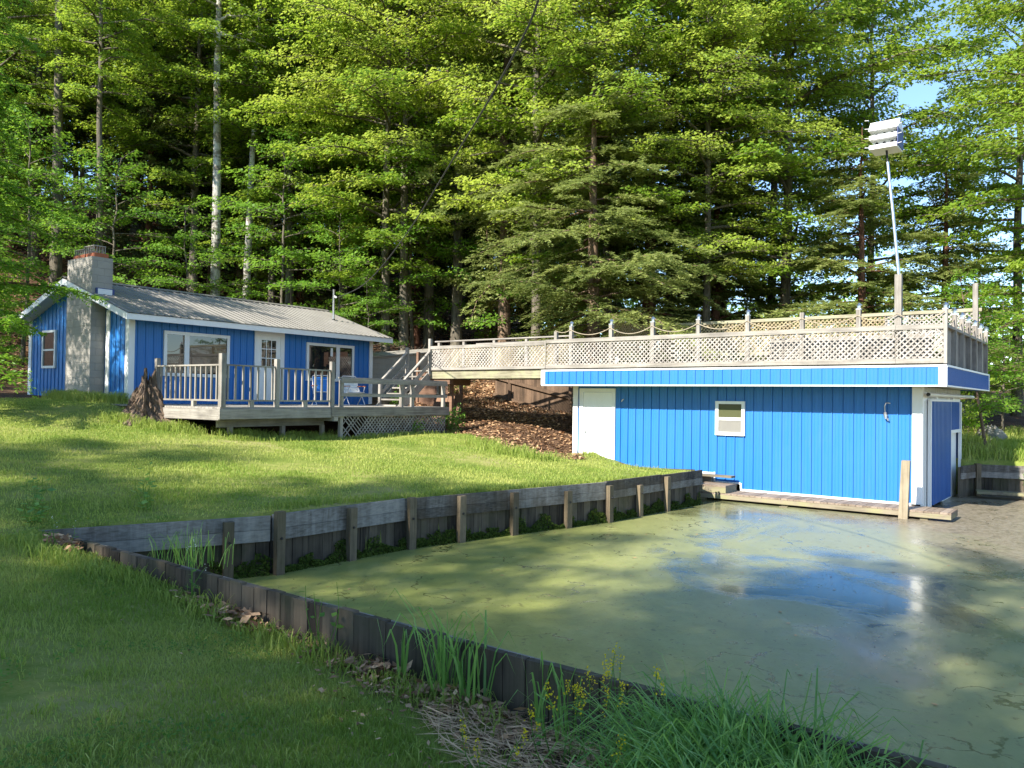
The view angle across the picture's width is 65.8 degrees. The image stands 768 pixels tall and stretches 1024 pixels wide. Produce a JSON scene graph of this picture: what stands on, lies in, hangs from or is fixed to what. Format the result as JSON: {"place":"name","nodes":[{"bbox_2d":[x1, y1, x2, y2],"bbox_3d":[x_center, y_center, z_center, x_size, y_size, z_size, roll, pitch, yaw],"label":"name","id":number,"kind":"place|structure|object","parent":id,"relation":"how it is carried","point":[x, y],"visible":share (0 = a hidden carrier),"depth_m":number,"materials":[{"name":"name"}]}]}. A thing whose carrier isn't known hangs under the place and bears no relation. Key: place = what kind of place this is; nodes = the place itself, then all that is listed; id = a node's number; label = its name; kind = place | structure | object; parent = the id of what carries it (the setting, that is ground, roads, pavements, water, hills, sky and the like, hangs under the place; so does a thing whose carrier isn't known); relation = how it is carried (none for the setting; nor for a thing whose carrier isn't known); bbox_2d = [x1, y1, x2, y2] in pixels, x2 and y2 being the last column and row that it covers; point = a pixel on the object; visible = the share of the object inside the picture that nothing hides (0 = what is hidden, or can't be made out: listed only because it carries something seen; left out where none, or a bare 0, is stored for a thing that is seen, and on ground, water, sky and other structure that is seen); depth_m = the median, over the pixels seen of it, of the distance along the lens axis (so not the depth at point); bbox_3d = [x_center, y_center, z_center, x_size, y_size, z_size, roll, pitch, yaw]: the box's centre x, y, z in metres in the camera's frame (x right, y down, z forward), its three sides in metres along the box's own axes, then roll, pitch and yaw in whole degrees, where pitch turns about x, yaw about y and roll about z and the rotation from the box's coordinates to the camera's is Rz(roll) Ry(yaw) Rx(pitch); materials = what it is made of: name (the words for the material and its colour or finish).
{"place":"outdoors","nodes":[
{"label":"outdoors","id":0,"kind":"place"},
{"bbox_2d":[0,206,1023,767],"bbox_3d":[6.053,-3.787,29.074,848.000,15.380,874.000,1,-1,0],"label":"ground","id":1,"kind":"structure","parent":0,"point":[12,696],"depth_m":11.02,"materials":[{"name":"green plant"}]},
{"bbox_2d":[0,247,31,364],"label":"sapling","id":2,"kind":"object","parent":1,"relation":"on","point":[5,337],"visible":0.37,"depth_m":28.51,"materials":[{"name":"green plant"}]},
{"bbox_2d":[0,109,77,275],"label":"sapling","id":3,"kind":"object","parent":1,"relation":"on","point":[24,183],"visible":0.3,"depth_m":35.55,"materials":[{"name":"green plant"}]},
{"bbox_2d":[0,0,78,251],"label":"hemlock tree","id":4,"kind":"object","parent":1,"relation":"on","point":[64,204],"visible":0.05,"depth_m":39.84,"materials":[{"name":"green plant"}]},
{"bbox_2d":[0,0,109,398],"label":"hemlock tree","id":5,"kind":"object","parent":1,"relation":"on","point":[12,317],"visible":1,"depth_m":17.84,"materials":[{"name":"green plant"}]},
{"bbox_2d":[48,0,62,287],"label":"maple tree","id":6,"kind":"object","parent":1,"relation":"on","point":[56,263],"visible":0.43,"depth_m":35.58,"materials":[{"name":"grey plant"}]},
{"bbox_2d":[0,100,115,361],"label":"sapling","id":7,"kind":"object","parent":1,"relation":"on","point":[38,174],"visible":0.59,"depth_m":31.28,"materials":[{"name":"green plant"}]},
{"bbox_2d":[0,0,127,265],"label":"maple tree","id":8,"kind":"object","parent":1,"relation":"on","point":[14,70],"visible":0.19,"depth_m":39.17,"materials":[{"name":"green plant"}]},
{"bbox_2d":[0,0,146,204],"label":"maple tree","id":9,"kind":"object","parent":1,"relation":"on","point":[43,16],"visible":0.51,"depth_m":36.20,"materials":[{"name":"green plant"}]},
{"bbox_2d":[27,0,200,253],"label":"hemlock tree","id":10,"kind":"object","parent":1,"relation":"on","point":[85,139],"visible":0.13,"depth_m":40.83,"materials":[{"name":"green plant"}]},
{"bbox_2d":[35,146,201,289],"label":"sapling","id":11,"kind":"object","parent":1,"relation":"on","point":[115,219],"visible":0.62,"depth_m":31.64,"materials":[{"name":"green plant"}]},
{"bbox_2d":[37,0,207,250],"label":"maple tree","id":12,"kind":"object","parent":1,"relation":"on","point":[81,16],"visible":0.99,"depth_m":33.01,"materials":[{"name":"green plant"}]},
{"bbox_2d":[50,0,223,271],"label":"maple tree","id":13,"kind":"object","parent":1,"relation":"on","point":[134,230],"visible":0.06,"depth_m":41.62,"materials":[{"name":"green plant"}]},
{"bbox_2d":[69,0,228,289],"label":"hemlock tree","id":14,"kind":"object","parent":1,"relation":"on","point":[150,111],"visible":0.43,"depth_m":39.15,"materials":[{"name":"green plant"}]},
{"bbox_2d":[116,368,187,425],"bbox_3d":[-8.691,0.404,18.752,1.887,1.574,1.900,1,-1,0],"label":"tree stump","id":15,"kind":"object","parent":1,"relation":"on","point":[146,398],"visible":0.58,"depth_m":18.68,"materials":[{"name":"brown wood"}]},
{"bbox_2d":[38,0,305,292],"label":"maple tree","id":16,"kind":"object","parent":1,"relation":"on","point":[167,174],"visible":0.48,"depth_m":37.49,"materials":[{"name":"green plant"}]},
{"bbox_2d":[134,197,249,295],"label":"sapling","id":17,"kind":"object","parent":1,"relation":"on","point":[170,280],"visible":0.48,"depth_m":32.58,"materials":[{"name":"green plant"}]},
{"bbox_2d":[13,245,392,404],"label":"cottage","id":18,"kind":"structure","parent":1,"relation":"on","point":[125,337],"depth_m":23.19,"materials":[{"name":"blue wood"}]},
{"bbox_2d":[41,330,56,367],"bbox_3d":[-13.789,-1.035,23.563,0.840,1.130,0.056,0,-1,36],"label":"window","id":19,"kind":"structure","parent":18,"relation":"in","point":[49,342],"depth_m":23.54,"materials":[{"name":"white glass"}]},
{"bbox_2d":[163,330,229,377],"bbox_3d":[-8.981,-0.826,22.597,0.056,1.250,2.070,0,-1,36],"label":"window","id":20,"kind":"structure","parent":18,"relation":"in","point":[179,348],"depth_m":22.47,"materials":[{"name":"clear glass"}]},
{"bbox_2d":[257,335,279,399],"bbox_3d":[-7.545,-0.494,24.566,0.094,1.978,0.856,0,-1,36],"label":"door","id":21,"kind":"structure","parent":18,"relation":"in","point":[268,346],"depth_m":24.54,"materials":[{"name":"white paint"}]},
{"bbox_2d":[305,342,354,381],"bbox_3d":[-6.099,-0.714,26.617,0.056,1.250,2.070,0,-1,36],"label":"window","id":22,"kind":"structure","parent":18,"relation":"in","point":[318,355],"depth_m":26.58,"materials":[{"name":"clear glass"}]},
{"bbox_2d":[336,0,538,297],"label":"overhead cable","id":23,"kind":"object","parent":18,"relation":"attached to","point":[521,39],"visible":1,"depth_m":10.94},
{"bbox_2d":[114,0,298,294],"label":"hemlock tree","id":24,"kind":"object","parent":1,"relation":"on","point":[174,58],"visible":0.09,"depth_m":40.51,"materials":[{"name":"green plant"}]},
{"bbox_2d":[120,0,307,298],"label":"hemlock tree","id":25,"kind":"object","parent":1,"relation":"on","point":[205,190],"visible":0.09,"depth_m":39.78,"materials":[{"name":"green plant"}]},
{"bbox_2d":[154,0,283,295],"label":"pale tree","id":26,"kind":"object","parent":1,"relation":"on","point":[216,25],"visible":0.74,"depth_m":34.94,"materials":[{"name":"green plant"}]},
{"bbox_2d":[0,515,476,767],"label":"clover","id":27,"kind":"object","parent":1,"relation":"on","point":[28,745],"visible":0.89,"depth_m":4.27,"materials":[{"name":"green plant"}]},
{"bbox_2d":[135,0,368,302],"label":"maple tree","id":28,"kind":"object","parent":1,"relation":"on","point":[226,122],"visible":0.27,"depth_m":37.04,"materials":[{"name":"green plant"}]},
{"bbox_2d":[186,144,337,300],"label":"sapling","id":29,"kind":"object","parent":1,"relation":"on","point":[264,254],"visible":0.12,"depth_m":40.67,"materials":[{"name":"green plant"}]},
{"bbox_2d":[187,0,343,299],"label":"pale tree","id":30,"kind":"object","parent":1,"relation":"on","point":[212,40],"visible":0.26,"depth_m":36.38,"materials":[{"name":"green plant"}]},
{"bbox_2d":[184,125,354,317],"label":"sapling","id":31,"kind":"object","parent":1,"relation":"on","point":[283,259],"visible":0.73,"depth_m":33.94,"materials":[{"name":"green plant"}]},
{"bbox_2d":[113,353,448,438],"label":"cottage deck","id":32,"kind":"structure","parent":1,"relation":"on","point":[222,413],"depth_m":19.45,"materials":[{"name":"wood"}]},
{"bbox_2d":[373,348,430,417],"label":"stairs","id":33,"kind":"structure","parent":32,"relation":"on","point":[383,401],"depth_m":24.38,"materials":[{"name":"wood"}]},
{"bbox_2d":[0,216,584,459],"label":"leaf litter","id":34,"kind":"object","parent":1,"relation":"on","point":[487,387],"visible":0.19,"depth_m":26.17,"materials":[{"name":"plant"}]},
{"bbox_2d":[165,0,423,304],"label":"maple tree","id":35,"kind":"object","parent":1,"relation":"on","point":[291,177],"visible":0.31,"depth_m":35.93,"materials":[{"name":"green plant"}]},
{"bbox_2d":[222,73,378,311],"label":"hemlock tree","id":36,"kind":"object","parent":1,"relation":"on","point":[300,296],"visible":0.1,"depth_m":40.71,"materials":[{"name":"green plant"}]},
{"bbox_2d":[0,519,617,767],"bbox_3d":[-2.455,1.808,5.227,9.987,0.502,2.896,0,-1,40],"label":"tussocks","id":37,"kind":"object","parent":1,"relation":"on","point":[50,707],"visible":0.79,"depth_m":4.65,"materials":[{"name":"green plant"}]},
{"bbox_2d":[299,582,343,653],"bbox_3d":[-1.363,1.734,5.759,0.247,0.536,0.334,0,-1,39],"label":"leafy weed","id":38,"kind":"object","parent":1,"relation":"on","point":[339,626],"visible":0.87,"depth_m":5.80,"materials":[{"name":"green plant"}]},
{"bbox_2d":[41,532,611,767],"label":"fallen leaves","id":39,"kind":"object","parent":1,"relation":"on","point":[242,615],"visible":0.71,"depth_m":5.07,"materials":[{"name":"brown plant"}]},
{"bbox_2d":[2,387,665,738],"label":"long grass","id":40,"kind":"structure","parent":1,"relation":"on","point":[251,434],"depth_m":8.30,"materials":[{"name":"plant"}]},
{"bbox_2d":[223,0,453,317],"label":"maple tree","id":41,"kind":"object","parent":1,"relation":"on","point":[318,244],"visible":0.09,"depth_m":37.21,"materials":[{"name":"green plant"}]},
{"bbox_2d":[266,204,416,343],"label":"sapling","id":42,"kind":"object","parent":1,"relation":"on","point":[347,283],"visible":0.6,"depth_m":33.02,"materials":[{"name":"green plant"}]},
{"bbox_2d":[40,470,701,577],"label":"pond wall","id":43,"kind":"structure","parent":1,"relation":"on","point":[282,539],"depth_m":11.87,"materials":[{"name":"grey wood"}]},
{"bbox_2d":[209,492,702,578],"bbox_3d":[0.332,2.458,13.935,11.512,0.353,0.443,2,-1,-44],"label":"waterline moss","id":44,"kind":"object","parent":43,"relation":"attached to","point":[328,560],"visible":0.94,"depth_m":12.56,"materials":[{"name":"plant"}]},
{"bbox_2d":[330,269,414,346],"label":"sapling","id":45,"kind":"object","parent":1,"relation":"on","point":[379,322],"visible":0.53,"depth_m":32.15,"materials":[{"name":"green plant"}]},
{"bbox_2d":[311,51,434,329],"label":"hemlock tree","id":46,"kind":"object","parent":1,"relation":"on","point":[371,192],"visible":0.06,"depth_m":41.47,"materials":[{"name":"green plant"}]},
{"bbox_2d":[226,0,529,350],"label":"maple tree","id":47,"kind":"object","parent":1,"relation":"on","point":[386,269],"visible":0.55,"depth_m":32.40,"materials":[{"name":"green plant"}]},
{"bbox_2d":[295,106,493,349],"bbox_3d":[-4.657,-6.124,34.211,7.597,12.374,8.257,0,-1,45],"label":"sapling","id":48,"kind":"object","parent":1,"relation":"on","point":[360,260],"visible":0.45,"depth_m":34.00,"materials":[{"name":"green plant"}]},
{"bbox_2d":[333,62,476,349],"bbox_3d":[-4.879,-9.077,39.896,7.058,15.625,6.904,0,-1,18],"label":"hemlock tree","id":49,"kind":"object","parent":1,"relation":"on","point":[395,318],"visible":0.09,"depth_m":39.39,"materials":[{"name":"green plant"}]},
{"bbox_2d":[372,349,442,393],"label":"stone wall","id":50,"kind":"structure","parent":1,"relation":"on","point":[384,362],"depth_m":29.71,"materials":[{"name":"concrete"}]},
{"bbox_2d":[377,620,439,683],"bbox_3d":[-0.706,1.807,5.208,0.558,0.455,0.171,0,-1,34],"label":"reed clump","id":51,"kind":"object","parent":1,"relation":"on","point":[404,657],"visible":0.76,"depth_m":5.23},
{"bbox_2d":[254,0,565,350],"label":"tree","id":52,"kind":"object","parent":1,"relation":"on","point":[404,126],"visible":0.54,"depth_m":32.41,"materials":[{"name":"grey plant"}]},
{"bbox_2d":[356,0,485,348],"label":"maple tree","id":53,"kind":"object","parent":1,"relation":"on","point":[428,333],"visible":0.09,"depth_m":35.10,"materials":[{"name":"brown plant"}]},
{"bbox_2d":[382,588,495,700],"bbox_3d":[-0.510,1.710,5.067,0.864,0.669,0.952,1,-1,0],"label":"reed clump","id":54,"kind":"object","parent":1,"relation":"on","point":[441,658],"visible":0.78,"depth_m":5.08,"materials":[{"name":"plant"}]},
{"bbox_2d":[416,348,471,410],"bbox_3d":[-2.403,0.009,27.523,2.450,2.500,0.180,0,-1,38],"label":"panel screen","id":55,"kind":"object","parent":1,"relation":"on","point":[428,390],"visible":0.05,"depth_m":27.85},
{"bbox_2d":[395,0,526,366],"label":"maple tree","id":56,"kind":"object","parent":1,"relation":"on","point":[456,328],"visible":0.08,"depth_m":34.12,"materials":[{"name":"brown plant"}]},
{"bbox_2d":[416,608,517,707],"bbox_3d":[-0.227,1.742,4.940,0.478,0.622,0.877,2,-1,-38],"label":"reed clump","id":57,"kind":"object","parent":1,"relation":"on","point":[461,679],"visible":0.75,"depth_m":4.95,"materials":[{"name":"plant"}]},
{"bbox_2d":[415,33,548,361],"bbox_3d":[-1.325,-9.657,39.377,8.278,18.130,7.700,1,-1,-21],"label":"hemlock tree","id":58,"kind":"object","parent":1,"relation":"on","point":[465,234],"visible":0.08,"depth_m":37.77,"materials":[{"name":"green plant"}]},
{"bbox_2d":[389,0,602,357],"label":"hemlock tree","id":59,"kind":"object","parent":1,"relation":"on","point":[516,64],"visible":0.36,"depth_m":32.30,"materials":[{"name":"green plant"}]},
{"bbox_2d":[408,167,583,355],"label":"sapling","id":60,"kind":"object","parent":1,"relation":"on","point":[491,321],"visible":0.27,"depth_m":33.55,"materials":[{"name":"green plant"}]},
{"bbox_2d":[45,531,956,767],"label":"pond wall","id":61,"kind":"structure","parent":1,"relation":"on","point":[359,633],"depth_m":5.39,"materials":[{"name":"grey wood"}]},
{"bbox_2d":[403,694,635,767],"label":"dry straw","id":62,"kind":"object","parent":1,"relation":"on","point":[437,724],"visible":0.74,"depth_m":4.41,"materials":[{"name":"beige plant"}]},
{"bbox_2d":[506,650,555,739],"bbox_3d":[0.076,1.820,4.558,0.232,0.492,0.463,0,-1,28],"label":"reed clump","id":63,"kind":"object","parent":1,"relation":"on","point":[538,714],"visible":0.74,"depth_m":4.61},
{"bbox_2d":[493,359,572,412],"bbox_3d":[1.970,0.630,25.465,0.150,3.390,9.105,2,-1,-36],"label":"board fence","id":64,"kind":"object","parent":1,"relation":"on","point":[532,393],"visible":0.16,"depth_m":27.15,"materials":[{"name":"wood"}]},
{"bbox_2d":[43,174,1023,390],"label":"distant wood","id":65,"kind":"object","parent":1,"relation":"on","point":[993,378],"visible":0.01,"depth_m":63.43,"materials":[{"name":"plant"}]},
{"bbox_2d":[359,0,715,363],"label":"tree","id":66,"kind":"object","parent":1,"relation":"on","point":[466,183],"visible":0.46,"depth_m":29.05,"materials":[{"name":"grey plant"}]},
{"bbox_2d":[476,52,628,361],"bbox_3d":[2.196,-8.296,37.471,7.730,17.113,7.562,1,-1,3],"label":"hemlock tree","id":67,"kind":"object","parent":1,"relation":"on","point":[523,330],"visible":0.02,"depth_m":37.45,"materials":[{"name":"green plant"}]},
{"bbox_2d":[534,662,587,745],"bbox_3d":[0.252,1.825,4.483,0.315,0.503,0.454,0,-1,24],"label":"reed clump","id":68,"kind":"object","parent":1,"relation":"on","point":[559,686],"visible":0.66,"depth_m":4.50,"materials":[{"name":"plant"}]},
{"bbox_2d":[528,666,597,767],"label":"flowering weed","id":69,"kind":"object","parent":1,"relation":"on","point":[540,720],"visible":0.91,"depth_m":4.19,"materials":[{"name":"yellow plant"}]},
{"bbox_2d":[458,27,724,363],"bbox_3d":[2.494,-5.484,26.957,8.575,13.729,9.219,1,-1,8],"label":"hemlock tree","id":70,"kind":"object","parent":1,"relation":"on","point":[630,269],"visible":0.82,"depth_m":26.50,"materials":[{"name":"green plant"}]},
{"bbox_2d":[572,643,625,766],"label":"flowering weed","id":71,"kind":"object","parent":1,"relation":"on","point":[606,675],"visible":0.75,"depth_m":4.29,"materials":[{"name":"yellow plant"}]},
{"bbox_2d":[436,0,781,363],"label":"maple tree","id":72,"kind":"object","parent":1,"relation":"on","point":[549,93],"visible":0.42,"depth_m":27.87,"materials":[{"name":"green plant"}]},
{"bbox_2d":[574,664,665,767],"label":"flowering weed","id":73,"kind":"object","parent":1,"relation":"on","point":[621,690],"visible":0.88,"depth_m":3.82,"materials":[{"name":"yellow plant"}]},
{"bbox_2d":[525,53,786,362],"bbox_3d":[5.441,-5.641,29.492,9.625,13.598,10.347,1,-1,5],"label":"hemlock tree","id":74,"kind":"object","parent":1,"relation":"on","point":[699,196],"visible":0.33,"depth_m":28.24,"materials":[{"name":"green plant"}]},
{"bbox_2d":[477,0,879,362],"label":"tree","id":75,"kind":"object","parent":1,"relation":"on","point":[739,115],"visible":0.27,"depth_m":28.24,"materials":[{"name":"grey plant"}]},
{"bbox_2d":[561,0,862,361],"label":"gold tree","id":76,"kind":"object","parent":1,"relation":"on","point":[767,132],"visible":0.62,"depth_m":27.13,"materials":[{"name":"grey plant"}]},
{"bbox_2d":[620,98,823,362],"bbox_3d":[8.224,-5.172,30.445,8.822,12.891,8.630,1,-1,-7],"label":"hemlock tree","id":77,"kind":"object","parent":1,"relation":"on","point":[717,286],"visible":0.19,"depth_m":29.83,"materials":[{"name":"green plant"}]},
{"bbox_2d":[513,650,970,767],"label":"sedge bank","id":78,"kind":"structure","parent":1,"relation":"on","point":[697,742],"depth_m":3.68,"materials":[{"name":"plant"}]},
{"bbox_2d":[655,160,838,360],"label":"hemlock tree","id":79,"kind":"object","parent":1,"relation":"on","point":[733,299],"visible":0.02,"depth_m":32.39,"materials":[{"name":"green plant"}]},
{"bbox_2d":[541,365,989,506],"bbox_3d":[6.913,1.487,21.670,9.999,3.595,7.122,0,-1,38],"label":"boathouse","id":80,"kind":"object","parent":1,"relation":"on","point":[858,433],"visible":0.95,"depth_m":18.63,"materials":[{"name":"blue wood"}]},
{"bbox_2d":[583,392,611,458],"bbox_3d":[2.326,1.198,21.692,0.910,1.945,0.094,0,-1,38],"label":"door","id":81,"kind":"structure","parent":80,"relation":"in","point":[597,411],"depth_m":21.71,"materials":[{"name":"white paint"}]},
{"bbox_2d":[409,283,987,424],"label":"roof terrace","id":82,"kind":"structure","parent":80,"relation":"on","point":[960,348],"depth_m":19.82,"materials":[{"name":"wood"}]},
{"bbox_2d":[715,401,744,435],"bbox_3d":[5.346,0.842,19.396,0.750,0.840,0.056,0,-1,38],"label":"window","id":83,"kind":"structure","parent":80,"relation":"in","point":[729,415],"depth_m":19.39,"materials":[{"name":"white glass"}]},
{"bbox_2d":[927,399,950,506],"bbox_3d":[9.855,1.533,18.213,0.090,2.340,2.530,0,-1,38],"label":"sliding door","id":84,"kind":"structure","parent":80,"relation":"in","point":[939,411],"depth_m":17.92,"materials":[{"name":"blue"}]},
{"bbox_2d":[687,211,844,357],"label":"sapling","id":85,"kind":"object","parent":1,"relation":"on","point":[796,279],"visible":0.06,"depth_m":32.23,"materials":[{"name":"green plant"}]},
{"bbox_2d":[628,0,978,350],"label":"gold tree","id":86,"kind":"object","parent":1,"relation":"on","point":[815,104],"visible":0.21,"depth_m":30.48,"materials":[{"name":"grey plant"}]},
{"bbox_2d":[614,0,1006,335],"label":"maple tree","id":87,"kind":"object","parent":1,"relation":"on","point":[786,180],"visible":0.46,"depth_m":28.18,"materials":[{"name":"green plant"}]},
{"bbox_2d":[738,0,1022,331],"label":"maple tree","id":88,"kind":"object","parent":1,"relation":"on","point":[921,116],"visible":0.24,"depth_m":31.12,"materials":[{"name":"green plant"}]},
{"bbox_2d":[755,127,1016,371],"bbox_3d":[11.808,-3.522,27.498,8.402,10.789,8.219,1,-1,-10],"label":"hemlock tree","id":89,"kind":"object","parent":1,"relation":"on","point":[820,261],"visible":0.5,"depth_m":27.24,"materials":[{"name":"green plant"}]},
{"bbox_2d":[866,138,1023,413],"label":"hemlock tree","id":90,"kind":"object","parent":1,"relation":"on","point":[944,273],"visible":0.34,"depth_m":28.67,"materials":[{"name":"green plant"}]},
{"bbox_2d":[869,0,1023,326],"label":"maple tree","id":91,"kind":"object","parent":1,"relation":"on","point":[1005,120],"visible":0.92,"depth_m":25.54,"materials":[{"name":"green plant"}]},
{"bbox_2d":[879,0,1023,415],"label":"maple tree","id":92,"kind":"object","parent":1,"relation":"on","point":[1017,166],"visible":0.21,"depth_m":31.05,"materials":[{"name":"green plant"}]},
{"bbox_2d":[913,268,1023,444],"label":"leaning tree","id":93,"kind":"object","parent":1,"relation":"on","point":[1001,407],"visible":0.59,"depth_m":22.24,"materials":[{"name":"green plant"}]},
{"bbox_2d":[958,463,1023,497],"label":"pond wall","id":94,"kind":"structure","parent":1,"relation":"on","point":[1003,480],"depth_m":20.31,"materials":[{"name":"grey wood"}]},
{"bbox_2d":[962,286,1023,430],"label":"sapling","id":95,"kind":"object","parent":1,"relation":"on","point":[992,396],"visible":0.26,"depth_m":26.69,"materials":[{"name":"green plant"}]},
{"bbox_2d":[0,397,1023,543],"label":"lawn grass","id":96,"kind":"structure","parent":0,"point":[1011,441],"depth_m":14.99,"materials":[{"name":"plant"}]},
{"bbox_2d":[41,0,1023,390],"label":"sky","id":97,"kind":"structure","parent":0,"point":[916,95],"materials":[{"name":"blue"}]},
{"bbox_2d":[238,485,1023,767],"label":"water","id":98,"kind":"structure","parent":0,"point":[565,585],"depth_m":9.20,"materials":[{"name":"liquid"}]},
{"bbox_2d":[146,520,234,568],"bbox_3d":[-3.759,1.886,9.200,1.043,0.454,1.040,1,-1,-19],"label":"reed clump","id":99,"kind":"object","parent":98,"relation":"in","point":[186,551],"visible":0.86,"depth_m":9.18,"materials":[{"name":"plant"}]},
{"bbox_2d":[700,460,957,519],"bbox_3d":[6.788,2.591,17.640,5.420,2.040,0.900,0,-1,38],"label":"dock","id":100,"kind":"object","parent":98,"relation":"in","point":[903,509],"visible":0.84,"depth_m":16.89,"materials":[{"name":"brown wood"}]},
{"bbox_2d":[700,481,736,492],"bbox_3d":[4.918,2.488,19.073,0.770,0.175,0.695,0,-1,38],"label":"dock step","id":101,"kind":"object","parent":100,"relation":"on","point":[715,487],"visible":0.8,"depth_m":18.84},
{"bbox_2d":[865,114,903,358],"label":"bird house","id":102,"kind":"structure","parent":0,"point":[886,138],"depth_m":16.58,"materials":[{"name":"metal"}]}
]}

